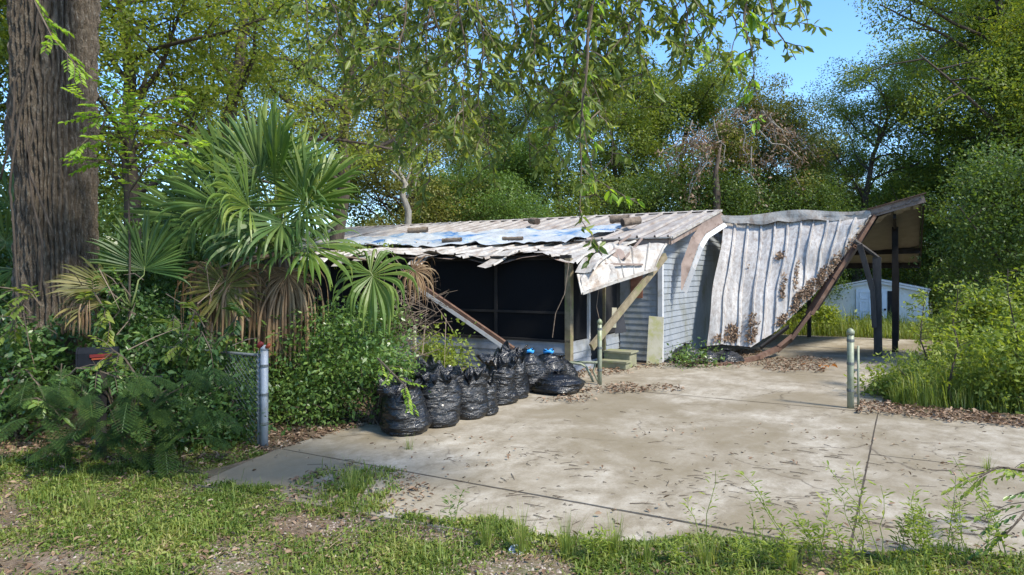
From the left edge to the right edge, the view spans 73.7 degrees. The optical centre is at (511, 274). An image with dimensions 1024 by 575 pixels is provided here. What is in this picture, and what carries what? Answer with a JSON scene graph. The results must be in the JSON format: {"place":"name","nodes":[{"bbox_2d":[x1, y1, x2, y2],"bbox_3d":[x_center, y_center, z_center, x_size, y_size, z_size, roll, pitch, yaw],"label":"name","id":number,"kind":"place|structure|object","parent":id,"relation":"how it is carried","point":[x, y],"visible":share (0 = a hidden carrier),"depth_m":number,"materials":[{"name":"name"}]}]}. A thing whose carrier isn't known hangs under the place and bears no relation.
{"place":"outdoors","nodes":[
{"label":"outdoors","id":0,"kind":"place"},
{"bbox_2d":[0,0,1006,241],"label":"sky","id":1,"kind":"structure","parent":0,"point":[845,41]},
{"bbox_2d":[0,295,1023,574],"bbox_3d":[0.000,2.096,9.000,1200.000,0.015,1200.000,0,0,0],"label":"ground","id":2,"kind":"structure","parent":0,"point":[36,563],"depth_m":5.31,"materials":[{"name":"soil"}]},
{"bbox_2d":[0,161,14,299],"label":"palmetto","id":3,"kind":"object","parent":2,"relation":"on","point":[7,219],"visible":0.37,"depth_m":11.26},
{"bbox_2d":[0,297,94,441],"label":"dark shrub","id":4,"kind":"object","parent":2,"relation":"on","point":[16,351],"visible":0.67,"depth_m":8.60,"materials":[{"name":"green plant"}]},
{"bbox_2d":[0,203,121,336],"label":"dark shrub","id":5,"kind":"object","parent":2,"relation":"on","point":[4,255],"visible":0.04,"depth_m":12.58,"materials":[{"name":"green plant"}]},
{"bbox_2d":[0,0,167,282],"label":"broadleaf tree","id":6,"kind":"object","parent":2,"relation":"on","point":[3,56],"visible":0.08,"depth_m":15.56,"materials":[{"name":"green plant"}]},
{"bbox_2d":[76,346,119,454],"bbox_3d":[-4.828,1.467,7.963,0.421,1.265,0.186,0,0,-21],"label":"mailbox","id":7,"kind":"object","parent":2,"relation":"on","point":[85,356],"visible":0.67,"depth_m":7.93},
{"bbox_2d":[0,357,242,476],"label":"feathery mimosa","id":8,"kind":"object","parent":2,"relation":"on","point":[131,423],"visible":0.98,"depth_m":7.07,"materials":[{"name":"plant"}]},
{"bbox_2d":[46,207,197,335],"bbox_3d":[-5.236,-0.084,9.158,1.751,1.747,0.850,0,0,-42],"label":"palmetto","id":9,"kind":"object","parent":2,"relation":"on","point":[73,312],"visible":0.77,"depth_m":9.27,"materials":[{"name":"plant"}]},
{"bbox_2d":[0,267,252,443],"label":"scrambling vine","id":10,"kind":"object","parent":2,"relation":"on","point":[230,331],"visible":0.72,"depth_m":8.28,"materials":[{"name":"green plant"}]},
{"bbox_2d":[57,68,209,412],"bbox_3d":[-4.866,-0.326,8.922,1.882,4.853,1.081,0,0,0],"label":"hickory sapling","id":11,"kind":"object","parent":2,"relation":"on","point":[96,119],"visible":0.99,"depth_m":9.01,"materials":[{"name":"green plant"}]},
{"bbox_2d":[0,261,271,431],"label":"dead sticks","id":12,"kind":"object","parent":2,"relation":"on","point":[24,318],"visible":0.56,"depth_m":8.45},
{"bbox_2d":[49,279,225,420],"bbox_3d":[-5.135,1.077,9.646,2.345,2.067,1.759,0,0,0],"label":"dark shrub","id":13,"kind":"object","parent":2,"relation":"on","point":[144,324],"visible":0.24,"depth_m":9.44,"materials":[{"name":"green plant"}]},
{"bbox_2d":[89,228,204,396],"bbox_3d":[-6.037,0.675,10.761,2.555,2.866,1.918,0,0,0],"label":"dark shrub","id":14,"kind":"object","parent":2,"relation":"on","point":[163,284],"visible":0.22,"depth_m":10.64,"materials":[{"name":"green plant"}]},
{"bbox_2d":[0,0,326,311],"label":"broadleaf tree","id":15,"kind":"object","parent":2,"relation":"on","point":[133,169],"visible":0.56,"depth_m":14.27,"materials":[{"name":"green plant"}]},
{"bbox_2d":[87,377,256,455],"bbox_3d":[-4.073,1.695,8.405,1.996,0.841,1.548,0,0,0],"label":"dark shrub","id":16,"kind":"object","parent":2,"relation":"on","point":[185,438],"visible":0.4,"depth_m":8.18,"materials":[{"name":"green plant"}]},
{"bbox_2d":[98,311,254,435],"bbox_3d":[-4.260,1.278,8.502,1.913,1.660,1.372,0,0,0],"label":"dark shrub","id":17,"kind":"object","parent":2,"relation":"on","point":[154,365],"visible":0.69,"depth_m":8.49,"materials":[{"name":"green plant"}]},
{"bbox_2d":[100,341,259,443],"bbox_3d":[-4.551,1.531,9.187,3.432,1.138,0.058,0,0,30],"label":"chain link fence","id":18,"kind":"object","parent":2,"relation":"on","point":[237,353],"visible":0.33,"depth_m":8.50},
{"bbox_2d":[0,386,379,465],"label":"leaf litter","id":19,"kind":"object","parent":2,"relation":"on","point":[301,428],"visible":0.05,"depth_m":8.49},
{"bbox_2d":[103,186,314,340],"bbox_3d":[-5.492,0.155,12.431,3.771,3.908,2.412,0,0,20],"label":"dark shrub","id":20,"kind":"object","parent":2,"relation":"on","point":[197,251],"visible":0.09,"depth_m":12.09,"materials":[{"name":"green plant"}]},
{"bbox_2d":[129,330,293,434],"bbox_3d":[-4.076,1.410,9.244,2.056,1.406,1.734,0,0,-32],"label":"dark shrub","id":21,"kind":"object","parent":2,"relation":"on","point":[239,348],"visible":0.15,"depth_m":9.22,"materials":[{"name":"green plant"}]},
{"bbox_2d":[0,0,441,340],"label":"broadleaf tree","id":22,"kind":"object","parent":2,"relation":"on","point":[187,75],"visible":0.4,"depth_m":15.90,"materials":[{"name":"green plant"}]},
{"bbox_2d":[155,353,295,445],"bbox_3d":[-3.578,1.492,8.507,1.608,1.245,1.314,0,0,-31],"label":"dark shrub","id":23,"kind":"object","parent":2,"relation":"on","point":[231,394],"visible":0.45,"depth_m":8.44,"materials":[{"name":"green plant"}]},
{"bbox_2d":[256,341,270,447],"bbox_3d":[-3.017,1.498,8.298,0.200,1.404,0.141,0,0,0],"label":"fence post","id":24,"kind":"object","parent":2,"relation":"on","point":[262,389],"visible":0.96,"depth_m":8.26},
{"bbox_2d":[155,21,387,224],"bbox_3d":[-8.939,-3.892,26.966,9.339,12.100,9.388,0,0,-41],"label":"broadleaf tree","id":25,"kind":"object","parent":2,"relation":"on","point":[250,101],"visible":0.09,"depth_m":27.14,"materials":[{"name":"green plant"}]},
{"bbox_2d":[116,90,438,414],"bbox_3d":[-3.482,-0.369,10.041,4.327,4.941,2.640,0,0,15],"label":"cabbage palm","id":26,"kind":"object","parent":2,"relation":"on","point":[249,151],"visible":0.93,"depth_m":9.72,"materials":[{"name":"green plant"}]},
{"bbox_2d":[251,352,369,433],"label":"green shrub","id":27,"kind":"object","parent":2,"relation":"on","point":[303,412],"visible":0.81,"depth_m":9.43,"materials":[{"name":"green plant"}]},
{"bbox_2d":[249,285,414,420],"bbox_3d":[-2.604,1.120,9.977,2.372,1.980,1.809,0,0,0],"label":"green shrub","id":28,"kind":"object","parent":2,"relation":"on","point":[322,352],"visible":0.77,"depth_m":9.65,"materials":[{"name":"green plant"}]},
{"bbox_2d":[129,0,546,242],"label":"broadleaf tree","id":29,"kind":"object","parent":2,"relation":"on","point":[343,133],"visible":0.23,"depth_m":20.95,"materials":[{"name":"green plant"}]},
{"bbox_2d":[317,296,422,397],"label":"green shrub","id":30,"kind":"object","parent":2,"relation":"on","point":[402,317],"visible":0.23,"depth_m":11.68,"materials":[{"name":"green plant"}]},
{"bbox_2d":[324,330,430,425],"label":"green shrub","id":31,"kind":"object","parent":2,"relation":"on","point":[375,399],"visible":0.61,"depth_m":9.38,"materials":[{"name":"green plant"}]},
{"bbox_2d":[309,50,501,226],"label":"broadleaf tree","id":32,"kind":"object","parent":2,"relation":"on","point":[382,185],"visible":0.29,"depth_m":28.46,"materials":[{"name":"green plant"}]},
{"bbox_2d":[356,243,458,369],"bbox_3d":[-2.001,0.966,12.248,2.123,3.061,1.712,0,0,0],"label":"brush pile","id":33,"kind":"object","parent":2,"relation":"on","point":[411,316],"visible":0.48,"depth_m":12.18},
{"bbox_2d":[0,0,832,430],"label":"oak","id":34,"kind":"object","parent":2,"relation":"on","point":[52,48],"visible":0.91,"depth_m":5.48,"materials":[{"name":"green plant"}]},
{"bbox_2d":[369,167,489,223],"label":"broadleaf tree","id":35,"kind":"object","parent":2,"relation":"on","point":[427,199],"visible":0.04,"depth_m":29.98,"materials":[{"name":"green plant"}]},
{"bbox_2d":[407,313,480,370],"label":"green shrub","id":36,"kind":"object","parent":2,"relation":"on","point":[450,359],"visible":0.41,"depth_m":12.59,"materials":[{"name":"green plant"}]},
{"bbox_2d":[229,209,723,371],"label":"abandoned house","id":37,"kind":"structure","parent":2,"relation":"on","point":[538,297],"depth_m":15.88,"materials":[{"name":"metal"}]},
{"bbox_2d":[418,282,514,348],"bbox_3d":[-0.891,0.982,14.494,2.677,1.671,0.105,0,0,25],"label":"fallen gutter","id":38,"kind":"object","parent":37,"relation":"attached to","point":[489,334],"visible":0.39,"depth_m":14.47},
{"bbox_2d":[312,224,621,246],"bbox_3d":[-1.642,-1.036,19.017,9.215,0.610,2.650,0,0,31],"label":"tarp","id":39,"kind":"object","parent":37,"relation":"on","point":[488,237],"visible":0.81,"depth_m":18.41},
{"bbox_2d":[590,288,602,359],"bbox_3d":[1.901,0.775,15.540,0.010,2.250,0.850,0,0,30],"label":"doorway","id":40,"kind":"structure","parent":37,"relation":"in","point":[594,318],"depth_m":15.53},
{"bbox_2d":[589,253,667,349],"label":"fallen beam","id":41,"kind":"structure","parent":37,"relation":"attached to","point":[626,304],"depth_m":14.20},
{"bbox_2d":[681,214,726,293],"bbox_3d":[4.810,-0.551,17.035,1.729,2.050,0.230,0,0,-38],"label":"bent flashing","id":42,"kind":"object","parent":37,"relation":"attached to","point":[705,227],"visible":1,"depth_m":16.85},
{"bbox_2d":[405,66,558,217],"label":"broadleaf tree","id":43,"kind":"object","parent":2,"relation":"on","point":[509,125],"visible":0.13,"depth_m":39.24,"materials":[{"name":"green plant"}]},
{"bbox_2d":[97,168,881,296],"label":"woodland","id":44,"kind":"object","parent":2,"relation":"on","point":[107,222],"visible":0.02,"depth_m":45.73,"materials":[{"name":"green plant"}]},
{"bbox_2d":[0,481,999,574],"bbox_3d":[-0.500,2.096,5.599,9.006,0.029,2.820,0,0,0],"label":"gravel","id":45,"kind":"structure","parent":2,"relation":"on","point":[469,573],"depth_m":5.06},
{"bbox_2d":[424,119,579,221],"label":"broadleaf tree","id":46,"kind":"object","parent":2,"relation":"on","point":[512,204],"visible":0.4,"depth_m":27.70,"materials":[{"name":"green plant"}]},
{"bbox_2d":[0,230,1006,317],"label":"undergrowth","id":47,"kind":"object","parent":2,"relation":"on","point":[885,273],"visible":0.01,"depth_m":32.26,"materials":[{"name":"green plant"}]},
{"bbox_2d":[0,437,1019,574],"bbox_3d":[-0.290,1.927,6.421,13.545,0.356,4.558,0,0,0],"label":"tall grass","id":48,"kind":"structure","parent":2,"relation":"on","point":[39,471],"depth_m":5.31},
{"bbox_2d":[0,429,1023,574],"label":"lawn grass","id":49,"kind":"structure","parent":2,"relation":"on","point":[182,533],"depth_m":5.42,"materials":[{"name":"plant"}]},
{"bbox_2d":[0,432,1023,574],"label":"ground weeds","id":50,"kind":"object","parent":2,"relation":"on","point":[193,554],"visible":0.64,"depth_m":5.36,"materials":[{"name":"green plant"}]},
{"bbox_2d":[0,422,1023,574],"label":"leaf litter","id":51,"kind":"object","parent":2,"relation":"on","point":[335,529],"visible":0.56,"depth_m":5.86,"materials":[{"name":"plant"}]},
{"bbox_2d":[0,431,1023,574],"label":"dry thatch","id":52,"kind":"object","parent":2,"relation":"on","point":[300,514],"visible":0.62,"depth_m":5.39,"materials":[{"name":"plant"}]},
{"bbox_2d":[499,499,543,555],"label":"grass tuft","id":53,"kind":"object","parent":2,"relation":"on","point":[520,546],"visible":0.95,"depth_m":5.13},
{"bbox_2d":[491,82,627,217],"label":"broadleaf tree","id":54,"kind":"object","parent":2,"relation":"on","point":[534,125],"visible":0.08,"depth_m":41.06,"materials":[{"name":"green plant"}]},
{"bbox_2d":[579,524,615,560],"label":"weed","id":55,"kind":"object","parent":2,"relation":"on","point":[605,543],"visible":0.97,"depth_m":4.97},
{"bbox_2d":[492,34,718,216],"bbox_3d":[4.534,-4.193,30.198,10.939,12.695,9.341,0,0,-11],"label":"broadleaf tree","id":56,"kind":"object","parent":2,"relation":"on","point":[635,124],"visible":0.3,"depth_m":28.63,"materials":[{"name":"green plant"}]},
{"bbox_2d":[587,157,711,215],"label":"broadleaf tree","id":57,"kind":"object","parent":2,"relation":"on","point":[647,197],"visible":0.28,"depth_m":26.82,"materials":[{"name":"green plant"}]},
{"bbox_2d":[570,25,800,214],"bbox_3d":[7.840,-4.215,31.035,9.959,12.739,8.472,0,0,9],"label":"broadleaf tree","id":58,"kind":"object","parent":2,"relation":"on","point":[703,85],"visible":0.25,"depth_m":29.66,"materials":[{"name":"green plant"}]},
{"bbox_2d":[654,152,816,308],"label":"broadleaf tree","id":59,"kind":"object","parent":2,"relation":"on","point":[734,196],"visible":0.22,"depth_m":26.09,"materials":[{"name":"green plant"}]},
{"bbox_2d":[653,99,837,210],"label":"dead vines","id":60,"kind":"object","parent":59,"relation":"attached to","point":[718,160],"visible":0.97,"depth_m":25.83,"materials":[{"name":"brown plant"}]},
{"bbox_2d":[676,72,860,283],"bbox_3d":[10.771,-3.136,29.003,7.784,10.579,9.116,0,0,-22],"label":"broadleaf tree","id":61,"kind":"object","parent":2,"relation":"on","point":[796,121],"visible":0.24,"depth_m":27.90,"materials":[{"name":"green plant"}]},
{"bbox_2d":[760,524,802,572],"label":"weed","id":62,"kind":"object","parent":2,"relation":"on","point":[781,548],"visible":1,"depth_m":4.78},
{"bbox_2d":[784,491,839,567],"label":"weed","id":63,"kind":"object","parent":2,"relation":"on","point":[801,523],"visible":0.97,"depth_m":4.87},
{"bbox_2d":[746,161,883,315],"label":"broadleaf tree","id":64,"kind":"object","parent":2,"relation":"on","point":[818,196],"visible":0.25,"depth_m":25.97,"materials":[{"name":"green plant"}]},
{"bbox_2d":[788,301,865,336],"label":"green shrub","id":65,"kind":"object","parent":2,"relation":"on","point":[824,310],"visible":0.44,"depth_m":24.10,"materials":[{"name":"green plant"}]},
{"bbox_2d":[772,132,885,277],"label":"broadleaf tree","id":66,"kind":"object","parent":2,"relation":"on","point":[860,176],"visible":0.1,"depth_m":34.65,"materials":[{"name":"green plant"}]},
{"bbox_2d":[821,517,864,569],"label":"weed","id":67,"kind":"object","parent":2,"relation":"on","point":[838,539],"visible":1,"depth_m":4.82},
{"bbox_2d":[832,461,873,565],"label":"weed","id":68,"kind":"object","parent":2,"relation":"on","point":[859,520],"visible":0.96,"depth_m":4.93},
{"bbox_2d":[823,460,893,564],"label":"weed","id":69,"kind":"object","parent":2,"relation":"on","point":[880,501],"visible":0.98,"depth_m":4.89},
{"bbox_2d":[824,279,930,326],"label":"garden shed","id":70,"kind":"structure","parent":2,"relation":"on","point":[857,296],"depth_m":26.03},
{"bbox_2d":[856,289,886,319],"bbox_3d":[13.671,1.295,25.976,1.040,1.510,0.117,0,0,30],"label":"door","id":71,"kind":"structure","parent":70,"relation":"in","point":[863,303],"depth_m":26.09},
{"bbox_2d":[760,44,1018,283],"bbox_3d":[15.795,-3.720,29.441,9.899,11.751,7.874,0,0,39],"label":"broadleaf tree","id":72,"kind":"object","parent":2,"relation":"on","point":[859,113],"visible":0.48,"depth_m":28.87,"materials":[{"name":"green plant"}]},
{"bbox_2d":[843,347,973,402],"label":"yellow shrub","id":73,"kind":"object","parent":2,"relation":"on","point":[878,384],"visible":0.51,"depth_m":11.57,"materials":[{"name":"green plant"}]},
{"bbox_2d":[840,162,987,313],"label":"broadleaf tree","id":74,"kind":"object","parent":2,"relation":"on","point":[907,282],"visible":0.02,"depth_m":32.59,"materials":[{"name":"green plant"}]},
{"bbox_2d":[839,2,993,315],"bbox_3d":[20.113,-5.008,32.042,9.602,14.330,12.071,0,0,35],"label":"broadleaf tree","id":75,"kind":"object","parent":2,"relation":"on","point":[925,82],"visible":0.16,"depth_m":31.27,"materials":[{"name":"green leaf"},{"name":"bark"}]},
{"bbox_2d":[896,483,936,563],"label":"weed","id":76,"kind":"object","parent":2,"relation":"on","point":[914,517],"visible":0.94,"depth_m":4.87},
{"bbox_2d":[901,498,944,568],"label":"weed","id":77,"kind":"object","parent":2,"relation":"on","point":[919,536],"visible":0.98,"depth_m":4.82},
{"bbox_2d":[825,0,1023,276],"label":"broadleaf tree","id":78,"kind":"object","parent":2,"relation":"on","point":[971,37],"visible":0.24,"depth_m":28.88,"materials":[{"name":"green plant"}]},
{"bbox_2d":[902,284,950,370],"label":"sapling","id":79,"kind":"object","parent":2,"relation":"on","point":[923,317],"visible":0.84,"depth_m":12.11,"materials":[{"name":"green plant"}]},
{"bbox_2d":[836,0,1023,278],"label":"broadleaf tree","id":80,"kind":"object","parent":2,"relation":"on","point":[930,5],"visible":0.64,"depth_m":25.05,"materials":[{"name":"green plant"}]},
{"bbox_2d":[855,399,1023,427],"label":"leaf litter","id":81,"kind":"object","parent":2,"relation":"on","point":[911,410],"visible":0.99,"depth_m":10.11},
{"bbox_2d":[879,334,1023,414],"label":"thicket grass","id":82,"kind":"structure","parent":2,"relation":"on","point":[961,400],"depth_m":10.79,"materials":[{"name":"plant"}]},
{"bbox_2d":[925,281,983,405],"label":"sapling","id":83,"kind":"object","parent":2,"relation":"on","point":[950,336],"visible":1,"depth_m":10.79,"materials":[{"name":"green plant"}]},
{"bbox_2d":[892,0,1023,291],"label":"broadleaf tree","id":84,"kind":"object","parent":2,"relation":"on","point":[1012,48],"visible":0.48,"depth_m":25.02,"materials":[{"name":"green leaf"},{"name":"bark"}]},
{"bbox_2d":[899,128,1022,304],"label":"broadleaf tree","id":85,"kind":"object","parent":2,"relation":"on","point":[925,254],"visible":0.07,"depth_m":27.41,"materials":[{"name":"green plant"}]},
{"bbox_2d":[900,320,1022,388],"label":"yellow shrub","id":86,"kind":"object","parent":2,"relation":"on","point":[947,345],"visible":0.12,"depth_m":12.22,"materials":[{"name":"green plant"}]},
{"bbox_2d":[908,123,1023,345],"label":"broadleaf tree","id":87,"kind":"object","parent":2,"relation":"on","point":[1008,231],"visible":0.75,"depth_m":15.21,"materials":[{"name":"green plant"}]},
{"bbox_2d":[918,277,1023,360],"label":"yellow shrub","id":88,"kind":"object","parent":2,"relation":"on","point":[996,313],"visible":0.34,"depth_m":13.98,"materials":[{"name":"green plant"}]},
{"bbox_2d":[937,311,1023,413],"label":"yellow shrub","id":89,"kind":"object","parent":2,"relation":"on","point":[986,352],"visible":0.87,"depth_m":10.49,"materials":[{"name":"green plant"}]},
{"bbox_2d":[947,456,1016,560],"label":"weed","id":90,"kind":"object","parent":2,"relation":"on","point":[988,505],"visible":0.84,"depth_m":4.98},
{"bbox_2d":[987,265,1023,399],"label":"sapling","id":91,"kind":"object","parent":2,"relation":"on","point":[1009,296],"visible":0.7,"depth_m":10.63,"materials":[{"name":"green plant"}]},
{"bbox_2d":[195,334,1023,556],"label":"driveway","id":92,"kind":"structure","parent":0,"point":[778,402],"depth_m":7.78,"materials":[{"name":"concrete"}]},
{"bbox_2d":[376,370,432,435],"bbox_3d":[-1.447,1.679,9.086,0.774,0.795,0.756,0,0,0],"label":"trash bag","id":93,"kind":"object","parent":92,"relation":"on","point":[396,420],"visible":0.91,"depth_m":8.85,"materials":[{"name":"black plastic"}]},
{"bbox_2d":[410,354,462,427],"bbox_3d":[-1.068,1.605,9.541,0.755,0.942,0.672,0,0,0],"label":"trash bag","id":94,"kind":"object","parent":92,"relation":"on","point":[443,400],"visible":0.77,"depth_m":9.34,"materials":[{"name":"black plastic"}]},
{"bbox_2d":[455,363,490,419],"bbox_3d":[-0.628,1.681,10.000,0.640,0.790,0.528,0,0,0],"label":"trash bag","id":95,"kind":"object","parent":92,"relation":"on","point":[473,382],"visible":0.67,"depth_m":9.85,"materials":[{"name":"black plastic"}]},
{"bbox_2d":[485,369,498,415],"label":"trash bag","id":96,"kind":"object","parent":92,"relation":"on","point":[492,384],"visible":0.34,"depth_m":10.11,"materials":[{"name":"black plastic"}]},
{"bbox_2d":[476,347,518,404],"bbox_3d":[-0.238,1.645,11.140,0.716,0.861,0.693,0,0,0],"label":"trash bag","id":97,"kind":"object","parent":92,"relation":"on","point":[502,364],"visible":0.7,"depth_m":10.95,"materials":[{"name":"black plastic"}]},
{"bbox_2d":[500,341,529,398],"bbox_3d":[0.022,1.608,11.620,0.560,0.937,0.562,0,0,0],"label":"trash bag","id":98,"kind":"object","parent":92,"relation":"on","point":[521,382],"visible":0.41,"depth_m":11.47,"materials":[{"name":"black plastic"}]},
{"bbox_2d":[525,348,548,391],"bbox_3d":[0.343,1.698,12.336,0.656,0.756,0.569,0,0,0],"label":"trash bag","id":99,"kind":"object","parent":92,"relation":"on","point":[536,367],"visible":0.48,"depth_m":12.15,"materials":[{"name":"black plastic"}]},
{"bbox_2d":[538,348,566,372],"bbox_3d":[0.692,1.746,13.145,0.784,0.660,0.751,0,0,0],"label":"trash bag","id":100,"kind":"object","parent":92,"relation":"on","point":[549,359],"visible":0.44,"depth_m":12.96,"materials":[{"name":"black plastic"}]},
{"bbox_2d":[530,369,585,394],"bbox_3d":[0.812,1.887,12.196,1.013,0.378,0.952,0,0,38],"label":"trash bag","id":101,"kind":"object","parent":92,"relation":"on","point":[557,382],"visible":0.94,"depth_m":11.85,"materials":[{"name":"black plastic"}]},
{"bbox_2d":[602,349,638,369],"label":"porch steps","id":102,"kind":"structure","parent":92,"relation":"on","point":[625,359],"depth_m":15.30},
{"bbox_2d":[646,316,663,365],"bbox_3d":[3.313,1.514,15.775,0.373,1.114,0.294,0,0,27],"label":"leaning panel","id":103,"kind":"object","parent":92,"relation":"on","point":[655,341],"visible":1,"depth_m":15.76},
{"bbox_2d":[296,393,1019,547],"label":"leaf litter","id":104,"kind":"object","parent":92,"relation":"on","point":[972,518],"visible":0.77,"depth_m":6.45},
{"bbox_2d":[536,348,835,402],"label":"leaf litter","id":105,"kind":"object","parent":92,"relation":"on","point":[631,384],"visible":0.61,"depth_m":14.82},
{"bbox_2d":[657,337,731,370],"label":"green shrub","id":106,"kind":"object","parent":92,"relation":"on","point":[691,362],"visible":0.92,"depth_m":15.38,"materials":[{"name":"green plant"}]},
{"bbox_2d":[707,192,925,365],"bbox_3d":[8.347,0.029,18.747,5.159,4.183,9.292,0,0,30],"label":"collapsed carport","id":107,"kind":"object","parent":92,"relation":"on","point":[814,241],"visible":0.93,"depth_m":18.04,"materials":[{"name":"metal"}]},
{"bbox_2d":[713,225,865,343],"bbox_3d":[7.146,0.257,17.873,3.870,3.084,1.101,0,0,0],"label":"leaf drift","id":108,"kind":"object","parent":107,"relation":"on","point":[733,332],"visible":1,"depth_m":17.55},
{"bbox_2d":[846,328,858,408],"bbox_3d":[5.312,1.515,10.644,0.114,1.370,0.178,0,0,-45],"label":"gate post","id":109,"kind":"object","parent":92,"relation":"on","point":[850,332],"visible":0.94,"depth_m":10.62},
{"bbox_2d":[773,304,947,340],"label":"back grass","id":110,"kind":"structure","parent":0,"point":[865,331],"depth_m":23.33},
{"bbox_2d":[941,462,1023,503],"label":"leafy twig","id":111,"kind":"object","parent":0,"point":[1012,472],"visible":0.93,"depth_m":5.47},
{"bbox_2d":[968,491,1023,559],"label":"leafy twig","id":112,"kind":"object","parent":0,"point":[1005,533],"visible":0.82,"depth_m":4.92,"materials":[{"name":"green plant"}]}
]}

